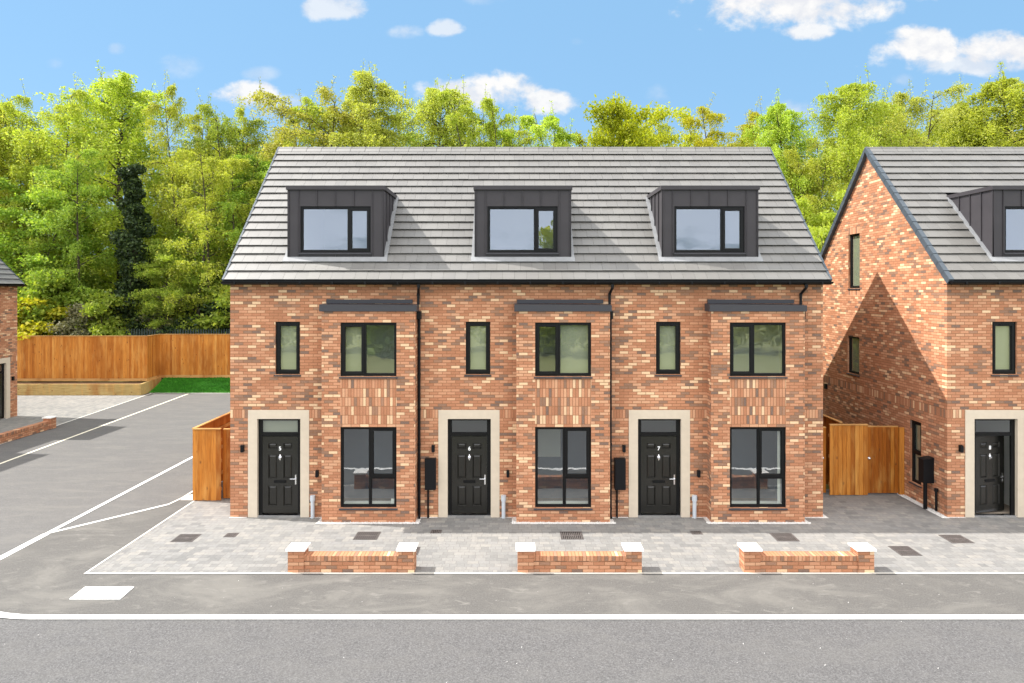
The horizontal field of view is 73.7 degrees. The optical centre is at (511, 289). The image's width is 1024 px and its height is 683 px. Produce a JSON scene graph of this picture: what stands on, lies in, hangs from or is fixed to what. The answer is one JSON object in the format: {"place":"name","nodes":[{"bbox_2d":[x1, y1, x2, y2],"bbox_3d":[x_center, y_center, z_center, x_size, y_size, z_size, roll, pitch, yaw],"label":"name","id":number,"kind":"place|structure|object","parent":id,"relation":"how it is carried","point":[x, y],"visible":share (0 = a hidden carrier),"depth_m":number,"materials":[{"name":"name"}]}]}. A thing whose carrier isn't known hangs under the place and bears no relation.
{"place":"outdoors","nodes":[
{"label":"outdoors","id":0,"kind":"place"},
{"bbox_2d":[0,395,143,432],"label":"side paving","id":1,"kind":"structure","parent":0,"point":[32,409],"depth_m":34.12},
{"bbox_2d":[0,259,26,419],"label":"gabled house","id":2,"kind":"structure","parent":1,"relation":"on","point":[10,281],"depth_m":31.05,"materials":[{"name":"brick"}]},
{"bbox_2d":[0,416,57,443],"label":"garden wall","id":3,"kind":"structure","parent":1,"relation":"on","point":[47,423],"depth_m":27.43,"materials":[{"name":"brick"}]},
{"bbox_2d":[17,377,160,394],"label":"retaining wall","id":4,"kind":"structure","parent":1,"relation":"on","point":[89,389],"depth_m":37.70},
{"bbox_2d":[17,382,143,383],"bbox_3d":[-27.300,5.260,38.240,13.400,0.001,0.760,0,0,0],"label":"planting bed","id":5,"kind":"object","parent":4,"relation":"in","point":[79,382],"visible":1,"depth_m":38.52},
{"bbox_2d":[17,334,229,380],"bbox_3d":[-19.996,3.915,39.425,28.008,2.570,1.700,0,0,0],"label":"boundary fence","id":6,"kind":"object","parent":4,"relation":"on","point":[96,358],"visible":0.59,"depth_m":38.62,"materials":[{"name":"wood"}]},
{"bbox_2d":[17,378,162,381],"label":"woodland floor","id":7,"kind":"structure","parent":0,"point":[83,381],"depth_m":39.31,"materials":[{"name":"plant"}]},
{"bbox_2d":[0,126,94,297],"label":"birch tree","id":8,"kind":"object","parent":7,"relation":"on","point":[57,154],"visible":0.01,"depth_m":54.06,"materials":[{"name":"green plant"}]},
{"bbox_2d":[0,99,98,278],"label":"birch tree","id":9,"kind":"object","parent":7,"relation":"on","point":[3,171],"visible":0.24,"depth_m":45.97,"materials":[{"name":"green plant"}]},
{"bbox_2d":[17,295,94,339],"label":"shrub","id":10,"kind":"object","parent":7,"relation":"on","point":[29,329],"visible":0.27,"depth_m":40.23,"materials":[{"name":"yellow plant"}]},
{"bbox_2d":[0,72,112,283],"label":"birch tree","id":11,"kind":"object","parent":7,"relation":"on","point":[8,105],"visible":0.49,"depth_m":44.38,"materials":[{"name":"green plant"}]},
{"bbox_2d":[0,171,114,294],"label":"leafy tree","id":12,"kind":"object","parent":7,"relation":"on","point":[34,260],"visible":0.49,"depth_m":43.02,"materials":[{"name":"green plant"}]},
{"bbox_2d":[17,261,108,335],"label":"shrub","id":13,"kind":"object","parent":7,"relation":"on","point":[43,288],"visible":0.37,"depth_m":41.35,"materials":[{"name":"green plant"}]},
{"bbox_2d":[9,135,122,309],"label":"birch tree","id":14,"kind":"object","parent":7,"relation":"on","point":[76,250],"visible":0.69,"depth_m":42.09,"materials":[{"name":"green plant"}]},
{"bbox_2d":[7,119,150,292],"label":"birch tree","id":15,"kind":"object","parent":7,"relation":"on","point":[83,215],"visible":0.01,"depth_m":54.16,"materials":[{"name":"green plant"}]},
{"bbox_2d":[45,300,120,335],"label":"shrub","id":16,"kind":"object","parent":7,"relation":"on","point":[66,326],"visible":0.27,"depth_m":40.45,"materials":[{"name":"green plant"}]},
{"bbox_2d":[0,59,211,307],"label":"birch tree","id":17,"kind":"object","parent":7,"relation":"on","point":[119,94],"visible":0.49,"depth_m":46.55,"materials":[{"name":"green plant"}]},
{"bbox_2d":[63,289,148,335],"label":"shrub","id":18,"kind":"object","parent":7,"relation":"on","point":[96,307],"visible":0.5,"depth_m":40.93,"materials":[{"name":"green plant"}]},
{"bbox_2d":[42,117,223,290],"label":"birch tree","id":19,"kind":"object","parent":7,"relation":"on","point":[145,182],"visible":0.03,"depth_m":51.76,"materials":[{"name":"green plant"}]},
{"bbox_2d":[106,164,164,335],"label":"ivy tree","id":20,"kind":"object","parent":7,"relation":"on","point":[135,222],"visible":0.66,"depth_m":41.89,"materials":[{"name":"green plant"}]},
{"bbox_2d":[41,329,229,335],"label":"palisade fence","id":21,"kind":"object","parent":7,"relation":"on","point":[167,332],"visible":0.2,"depth_m":41.20,"materials":[{"name":"black metal"}]},
{"bbox_2d":[127,237,205,334],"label":"leafy tree","id":22,"kind":"object","parent":7,"relation":"on","point":[156,289],"visible":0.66,"depth_m":41.53,"materials":[{"name":"green plant"}]},
{"bbox_2d":[133,283,204,335],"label":"shrub","id":23,"kind":"object","parent":7,"relation":"on","point":[168,317],"visible":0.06,"depth_m":42.18,"materials":[{"name":"green plant"}]},
{"bbox_2d":[136,70,221,284],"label":"birch tree","id":24,"kind":"object","parent":7,"relation":"on","point":[172,112],"visible":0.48,"depth_m":44.89,"materials":[{"name":"green plant"}]},
{"bbox_2d":[140,248,229,334],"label":"leafy tree","id":25,"kind":"object","parent":7,"relation":"on","point":[164,258],"visible":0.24,"depth_m":42.06,"materials":[{"name":"green plant"}]},
{"bbox_2d":[146,136,229,279],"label":"birch tree","id":26,"kind":"object","parent":7,"relation":"on","point":[189,190],"visible":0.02,"depth_m":54.82,"materials":[{"name":"green plant"}]},
{"bbox_2d":[156,292,229,334],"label":"shrub","id":27,"kind":"object","parent":7,"relation":"on","point":[202,310],"visible":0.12,"depth_m":41.80,"materials":[{"name":"green plant"}]},
{"bbox_2d":[141,136,263,333],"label":"birch tree","id":28,"kind":"object","parent":7,"relation":"on","point":[205,219],"visible":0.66,"depth_m":41.80,"materials":[{"name":"green plant"}]},
{"bbox_2d":[178,267,229,334],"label":"shrub","id":29,"kind":"object","parent":7,"relation":"on","point":[205,323],"visible":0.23,"depth_m":41.42,"materials":[{"name":"green plant"}]},
{"bbox_2d":[153,96,274,281],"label":"birch tree","id":30,"kind":"object","parent":7,"relation":"on","point":[218,135],"visible":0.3,"depth_m":45.51,"materials":[{"name":"green plant"}]},
{"bbox_2d":[174,147,271,318],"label":"birch tree","id":31,"kind":"object","parent":7,"relation":"on","point":[239,195],"visible":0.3,"depth_m":43.33,"materials":[{"name":"green plant"}]},
{"bbox_2d":[210,94,308,239],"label":"birch tree","id":32,"kind":"object","parent":7,"relation":"on","point":[243,120],"visible":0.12,"depth_m":47.36,"materials":[{"name":"green plant"}]},
{"bbox_2d":[232,76,382,161],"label":"birch tree","id":33,"kind":"object","parent":7,"relation":"on","point":[325,93],"visible":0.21,"depth_m":45.74,"materials":[{"name":"green plant"}]},
{"bbox_2d":[284,83,377,146],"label":"birch tree","id":34,"kind":"object","parent":7,"relation":"on","point":[310,105],"visible":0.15,"depth_m":46.85,"materials":[{"name":"green plant"}]},
{"bbox_2d":[312,61,416,146],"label":"birch tree","id":35,"kind":"object","parent":7,"relation":"on","point":[355,96],"visible":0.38,"depth_m":46.66,"materials":[{"name":"green plant"}]},
{"bbox_2d":[313,105,436,146],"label":"birch tree","id":36,"kind":"object","parent":7,"relation":"on","point":[406,132],"visible":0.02,"depth_m":55.81,"materials":[{"name":"green plant"}]},
{"bbox_2d":[390,77,503,147],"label":"birch tree","id":37,"kind":"object","parent":7,"relation":"on","point":[430,108],"visible":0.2,"depth_m":45.82,"materials":[{"name":"green plant"}]},
{"bbox_2d":[435,75,520,147],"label":"birch tree","id":38,"kind":"object","parent":7,"relation":"on","point":[488,107],"visible":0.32,"depth_m":44.68,"materials":[{"name":"green plant"}]},
{"bbox_2d":[476,108,553,147],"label":"birch tree","id":39,"kind":"object","parent":7,"relation":"on","point":[526,140],"visible":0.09,"depth_m":48.13,"materials":[{"name":"green plant"}]},
{"bbox_2d":[470,100,579,147],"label":"birch tree","id":40,"kind":"object","parent":7,"relation":"on","point":[560,135],"visible":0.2,"depth_m":46.29,"materials":[{"name":"green plant"}]},
{"bbox_2d":[571,124,621,146],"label":"leafy tree","id":41,"kind":"object","parent":7,"relation":"on","point":[582,141],"visible":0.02,"depth_m":47.81,"materials":[{"name":"green plant"}]},
{"bbox_2d":[580,91,664,147],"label":"oak tree","id":42,"kind":"object","parent":7,"relation":"on","point":[612,116],"visible":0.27,"depth_m":42.60,"materials":[{"name":"green plant"}]},
{"bbox_2d":[632,102,676,146],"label":"birch tree","id":43,"kind":"object","parent":7,"relation":"on","point":[665,127],"visible":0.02,"depth_m":47.47,"materials":[{"name":"green plant"}]},
{"bbox_2d":[615,102,728,146],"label":"oak tree","id":44,"kind":"object","parent":7,"relation":"on","point":[666,139],"visible":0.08,"depth_m":46.28,"materials":[{"name":"green plant"}]},
{"bbox_2d":[679,92,795,189],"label":"birch tree","id":45,"kind":"object","parent":7,"relation":"on","point":[708,141],"visible":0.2,"depth_m":45.02,"materials":[{"name":"green plant"}]},
{"bbox_2d":[736,88,829,227],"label":"birch tree","id":46,"kind":"object","parent":7,"relation":"on","point":[773,118],"visible":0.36,"depth_m":43.66,"materials":[{"name":"green plant"}]},
{"bbox_2d":[781,139,852,227],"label":"birch tree","id":47,"kind":"object","parent":7,"relation":"on","point":[811,168],"visible":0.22,"depth_m":41.65,"materials":[{"name":"green plant"}]},
{"bbox_2d":[795,189,845,231],"bbox_3d":[18.294,-0.177,39.731,6.566,10.998,6.988,0,0,0],"label":"leafy tree","id":48,"kind":"object","parent":7,"relation":"on","point":[802,204],"visible":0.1,"depth_m":39.70,"materials":[{"name":"green plant"}]},
{"bbox_2d":[801,122,866,206],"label":"birch tree","id":49,"kind":"object","parent":7,"relation":"on","point":[814,145],"visible":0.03,"depth_m":55.41,"materials":[{"name":"green plant"}]},
{"bbox_2d":[793,63,922,228],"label":"birch tree","id":50,"kind":"object","parent":7,"relation":"on","point":[847,118],"visible":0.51,"depth_m":42.45,"materials":[{"name":"green plant"}]},
{"bbox_2d":[838,89,923,186],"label":"birch tree","id":51,"kind":"object","parent":7,"relation":"on","point":[883,144],"visible":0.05,"depth_m":47.74,"materials":[{"name":"green plant"}]},
{"bbox_2d":[845,74,974,163],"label":"birch tree","id":52,"kind":"object","parent":7,"relation":"on","point":[945,115],"visible":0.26,"depth_m":44.77,"materials":[{"name":"green plant"}]},
{"bbox_2d":[917,89,1010,146],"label":"birch tree","id":53,"kind":"object","parent":7,"relation":"on","point":[952,142],"visible":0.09,"depth_m":47.85,"materials":[{"name":"green plant"}]},
{"bbox_2d":[941,62,1023,146],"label":"birch tree","id":54,"kind":"object","parent":7,"relation":"on","point":[1010,91],"visible":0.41,"depth_m":45.79,"materials":[{"name":"green plant"}]},
{"bbox_2d":[0,393,229,555],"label":"lane","id":55,"kind":"structure","parent":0,"point":[46,489],"depth_m":22.72,"materials":[{"name":"asphalt"}]},
{"bbox_2d":[0,394,186,463],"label":"lane line","id":56,"kind":"object","parent":55,"relation":"on","point":[86,431],"visible":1,"depth_m":27.72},
{"bbox_2d":[44,504,168,533],"bbox_3d":[-10.265,5.853,17.465,0.090,0.001,2.916,0,0,39],"label":"road line","id":57,"kind":"object","parent":55,"relation":"on","point":[104,519],"visible":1,"depth_m":17.36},
{"bbox_2d":[46,456,192,532],"bbox_3d":[-11.150,5.854,27.150,0.115,0.001,21.700,0,0,0],"label":"road line","id":58,"kind":"object","parent":55,"relation":"on","point":[88,511],"visible":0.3,"depth_m":19.10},
{"bbox_2d":[192,412,229,500],"bbox_3d":[-8.463,4.846,22.927,0.823,1.993,8.145,0,0,0],"label":"side fence","id":59,"kind":"object","parent":55,"relation":"on","point":[207,458],"visible":0.42,"depth_m":18.89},
{"bbox_2d":[149,377,229,392],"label":"lawn","id":60,"kind":"structure","parent":0,"point":[193,385],"depth_m":39.26,"materials":[{"name":"green plant"}]},
{"bbox_2d":[221,146,436,521],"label":"terraced house","id":61,"kind":"structure","parent":0,"point":[321,276],"depth_m":17.54,"materials":[{"name":"brick"}]},
{"bbox_2d":[223,428,229,497],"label":"wooden gate","id":62,"kind":"structure","parent":61,"relation":"attached to","point":[226,462],"depth_m":18.99,"materials":[{"name":"brown wood"}]},
{"bbox_2d":[262,436,297,512],"bbox_3d":[-5.990,4.788,17.634,0.915,1.975,0.112,0,0,0],"label":"door","id":63,"kind":"structure","parent":61,"relation":"in","point":[279,453],"depth_m":17.64,"materials":[{"name":"black"}]},
{"bbox_2d":[274,322,300,375],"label":"window","id":64,"kind":"structure","parent":61,"relation":"in","point":[278,324],"depth_m":17.57,"materials":[{"name":"black"}]},
{"bbox_2d":[299,206,371,253],"bbox_3d":[-4.615,-1.540,17.877,1.900,1.260,0.155,0,0,0],"label":"window","id":65,"kind":"structure","parent":61,"relation":"in","point":[350,250],"depth_m":17.89,"materials":[{"name":"grey glass"}]},
{"bbox_2d":[339,323,397,378],"bbox_3d":[-3.605,1.535,17.177,1.470,1.400,0.155,0,0,0],"label":"window","id":66,"kind":"structure","parent":61,"relation":"in","point":[363,372],"depth_m":17.18,"materials":[{"name":"black"}]},
{"bbox_2d":[339,427,397,509],"bbox_3d":[-3.605,4.498,17.177,1.470,2.075,0.155,0,0,0],"label":"window","id":67,"kind":"structure","parent":61,"relation":"in","point":[372,475],"depth_m":17.18,"materials":[{"name":"black"}]},
{"bbox_2d":[0,535,1023,682],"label":"road","id":68,"kind":"structure","parent":0,"point":[485,650],"depth_m":11.09,"materials":[{"name":"asphalt"}]},
{"bbox_2d":[0,498,1023,614],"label":"footpath","id":69,"kind":"structure","parent":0,"point":[45,575],"depth_m":13.24,"materials":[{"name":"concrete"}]},
{"bbox_2d":[69,587,133,599],"bbox_3d":[-7.895,5.850,13.155,0.990,0.016,0.530,0,0,0],"label":"white painted road marking","id":70,"kind":"object","parent":69,"relation":"on","point":[101,593],"visible":1,"depth_m":13.12,"materials":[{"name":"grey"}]},
{"bbox_2d":[84,500,194,573],"bbox_3d":[-8.790,5.848,16.570,0.045,0.001,5.060,0,0,0],"label":"paving edging","id":71,"kind":"object","parent":69,"relation":"on","point":[135,539],"visible":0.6,"depth_m":15.83,"materials":[{"name":"concrete"}]},
{"bbox_2d":[0,534,1023,618],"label":"kerb","id":72,"kind":"object","parent":69,"relation":"on","point":[16,616],"visible":1,"depth_m":12.21,"materials":[{"name":"concrete"}]},
{"bbox_2d":[86,573,1023,573],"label":"paving edging","id":73,"kind":"object","parent":69,"relation":"on","point":[554,573],"visible":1,"depth_m":14.05,"materials":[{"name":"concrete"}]},
{"bbox_2d":[88,500,1023,572],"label":"paving border","id":74,"kind":"object","parent":69,"relation":"on","point":[109,561],"visible":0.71,"depth_m":14.16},
{"bbox_2d":[285,543,417,572],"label":"garden wall","id":75,"kind":"structure","parent":74,"relation":"on","point":[302,558],"depth_m":14.12,"materials":[{"name":"brick"}]},
{"bbox_2d":[516,543,643,572],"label":"garden wall","id":76,"kind":"structure","parent":74,"relation":"on","point":[627,559],"depth_m":14.12,"materials":[{"name":"brick"}]},
{"bbox_2d":[737,543,876,572],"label":"garden wall","id":77,"kind":"structure","parent":74,"relation":"on","point":[756,558],"depth_m":14.12,"materials":[{"name":"brick"}]},
{"bbox_2d":[0,0,1023,291],"label":"sky","id":78,"kind":"structure","parent":0,"point":[528,54],"materials":[{"name":"blue"}]},
{"bbox_2d":[419,146,613,521],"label":"terraced house","id":79,"kind":"structure","parent":0,"point":[516,283],"depth_m":17.54,"materials":[{"name":"brick"}]},
{"bbox_2d":[452,436,486,512],"bbox_3d":[-1.100,4.788,17.634,0.915,1.975,0.112,0,0,0],"label":"door","id":80,"kind":"structure","parent":79,"relation":"in","point":[469,453],"depth_m":17.64,"materials":[{"name":"black"}]},
{"bbox_2d":[464,322,490,375],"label":"window","id":81,"kind":"structure","parent":79,"relation":"in","point":[468,371],"depth_m":17.57,"materials":[{"name":"black"}]},
{"bbox_2d":[486,206,558,253],"bbox_3d":[0.275,-1.540,17.877,1.900,1.260,0.155,0,0,0],"label":"window","id":82,"kind":"structure","parent":79,"relation":"in","point":[537,250],"depth_m":17.89,"materials":[{"name":"grey glass"}]},
{"bbox_2d":[534,323,592,378],"bbox_3d":[1.285,1.535,17.177,1.470,1.400,0.155,0,0,0],"label":"window","id":83,"kind":"structure","parent":79,"relation":"in","point":[537,325],"depth_m":17.18,"materials":[{"name":"black"}]},
{"bbox_2d":[534,427,592,509],"bbox_3d":[1.285,4.498,17.177,1.470,2.075,0.155,0,0,0],"label":"window","id":84,"kind":"structure","parent":79,"relation":"in","point":[566,475],"depth_m":17.18,"materials":[{"name":"black"}]},
{"bbox_2d":[103,489,1023,569],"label":"block paving","id":85,"kind":"structure","parent":0,"point":[880,522],"depth_m":15.97,"materials":[{"name":"stone"}]},
{"bbox_2d":[170,534,200,541],"bbox_3d":[-7.670,5.851,16.060,0.500,0.010,0.500,0,0,0],"label":"drain cover","id":86,"kind":"object","parent":85,"relation":"on","point":[185,537],"visible":1,"depth_m":16.03,"materials":[{"name":"metal"}]},
{"bbox_2d":[353,532,380,539],"bbox_3d":[-3.440,5.851,16.210,0.560,0.010,0.520,0,0,0],"label":"drain cover","id":87,"kind":"object","parent":85,"relation":"on","point":[366,535],"visible":1,"depth_m":16.16,"materials":[{"name":"metal"}]},
{"bbox_2d":[560,531,583,539],"bbox_3d":[1.415,5.851,16.225,0.530,0.010,0.510,0,0,0],"label":"drain cover","id":88,"kind":"object","parent":85,"relation":"on","point":[571,535],"visible":1,"depth_m":16.21,"materials":[{"name":"metal"}]},
{"bbox_2d":[229,493,964,523],"bbox_3d":[4.430,5.837,18.275,23.340,0.023,2.558,0,0,0],"label":"gravel margin","id":89,"kind":"object","parent":85,"relation":"on","point":[708,521],"visible":0.99,"depth_m":17.11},
{"bbox_2d":[769,533,798,540],"bbox_3d":[6.430,5.851,16.120,0.520,0.010,0.520,0,0,0],"label":"drain cover","id":90,"kind":"object","parent":85,"relation":"on","point":[784,537],"visible":1,"depth_m":16.14,"materials":[{"name":"metal"}]},
{"bbox_2d":[823,414,842,483],"bbox_3d":[9.465,4.826,23.296,0.120,2.033,7.408,0,0,0],"label":"garden fence","id":91,"kind":"object","parent":85,"relation":"on","point":[827,420],"visible":0.04,"depth_m":20.41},
{"bbox_2d":[828,424,867,494],"bbox_3d":[9.564,4.836,19.415,1.088,2.012,0.120,0,0,0],"label":"wooden gate","id":92,"kind":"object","parent":85,"relation":"on","point":[848,459],"visible":1,"depth_m":19.38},
{"bbox_2d":[888,546,922,555],"bbox_3d":[8.790,5.851,15.275,0.460,0.010,0.550,0,0,0],"label":"drain cover","id":93,"kind":"object","parent":85,"relation":"on","point":[904,550],"visible":1,"depth_m":15.24,"materials":[{"name":"metal"}]},
{"bbox_2d":[820,146,1023,516],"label":"gabled house","id":94,"kind":"structure","parent":85,"relation":"on","point":[922,252],"depth_m":18.82,"materials":[{"name":"brick"}]},
{"bbox_2d":[846,336,859,376],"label":"window","id":95,"kind":"structure","parent":94,"relation":"in","point":[850,337],"depth_m":22.69,"materials":[{"name":"black plastic"}]},
{"bbox_2d":[847,233,859,289],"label":"window","id":96,"kind":"structure","parent":94,"relation":"in","point":[851,236],"depth_m":22.62,"materials":[{"name":"black plastic"}]},
{"bbox_2d":[898,427,903,494],"bbox_3d":[11.100,4.900,19.470,0.140,1.920,0.080,0,0,0],"label":"gate post","id":97,"kind":"object","parent":94,"relation":"attached to","point":[901,460],"visible":1,"depth_m":19.43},
{"bbox_2d":[868,426,897,492],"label":"wooden gate","id":98,"kind":"structure","parent":97,"relation":"attached to","point":[882,459],"depth_m":19.47,"materials":[{"name":"brown wood"}]},
{"bbox_2d":[909,420,921,487],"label":"window","id":99,"kind":"structure","parent":94,"relation":"in","point":[914,451],"depth_m":19.08,"materials":[{"name":"black plastic"}]},
{"bbox_2d":[976,436,1003,512],"bbox_3d":[12.419,4.788,17.736,0.915,1.975,0.112,0,0,-13],"label":"door","id":100,"kind":"structure","parent":94,"relation":"in","point":[989,449],"depth_m":17.74,"materials":[{"name":"black"}]},
{"bbox_2d":[991,322,1018,375],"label":"window","id":101,"kind":"structure","parent":94,"relation":"in","point":[1012,370],"depth_m":17.58,"materials":[{"name":"black"}]},
{"bbox_2d":[1004,206,1023,253],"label":"window","id":102,"kind":"structure","parent":94,"relation":"in","point":[1006,207],"depth_m":17.89,"materials":[{"name":"black plastic"}]},
{"bbox_2d":[939,535,973,542],"bbox_3d":[10.410,5.851,16.000,0.520,0.010,0.520,0,0,0],"label":"drain cover","id":103,"kind":"object","parent":85,"relation":"on","point":[955,538],"visible":1,"depth_m":15.97,"materials":[{"name":"metal"}]},
{"bbox_2d":[593,146,833,521],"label":"terraced house","id":104,"kind":"structure","parent":0,"point":[721,275],"depth_m":17.54,"materials":[{"name":"brick"}]},
{"bbox_2d":[641,436,675,512],"bbox_3d":[3.790,4.788,17.634,0.915,1.975,0.112,0,0,0],"label":"door","id":105,"kind":"structure","parent":104,"relation":"in","point":[658,453],"depth_m":17.64,"materials":[{"name":"black"}]},
{"bbox_2d":[655,322,681,375],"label":"window","id":106,"kind":"structure","parent":104,"relation":"in","point":[677,324],"depth_m":17.57,"materials":[{"name":"black"}]},
{"bbox_2d":[673,206,745,253],"bbox_3d":[5.165,-1.540,17.877,1.900,1.260,0.155,0,0,0],"label":"window","id":107,"kind":"structure","parent":104,"relation":"in","point":[723,250],"depth_m":17.89,"materials":[{"name":"grey glass"}]},
{"bbox_2d":[729,323,787,378],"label":"window","id":108,"kind":"structure","parent":104,"relation":"in","point":[751,325],"depth_m":17.18,"materials":[{"name":"black"}]},
{"bbox_2d":[729,427,787,509],"bbox_3d":[6.175,4.498,17.177,1.470,2.075,0.155,0,0,0],"label":"window","id":109,"kind":"structure","parent":104,"relation":"in","point":[759,475],"depth_m":17.18,"materials":[{"name":"black"}]},
{"bbox_2d":[823,426,825,492],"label":"wooden gate","id":110,"kind":"structure","parent":104,"relation":"attached to","point":[824,459],"depth_m":19.50,"materials":[{"name":"brown wood"}]},
{"label":"ground","id":111,"kind":"structure","parent":0,"visible":0},
{"bbox_2d":[810,216,832,251],"bbox_3d":[17.065,0.614,36.949,5.192,9.412,5.182,0,0,-27],"label":"shrub","id":112,"kind":"object","parent":111,"relation":"on","point":[819,236],"visible":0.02,"depth_m":37.04,"materials":[{"name":"green plant"}]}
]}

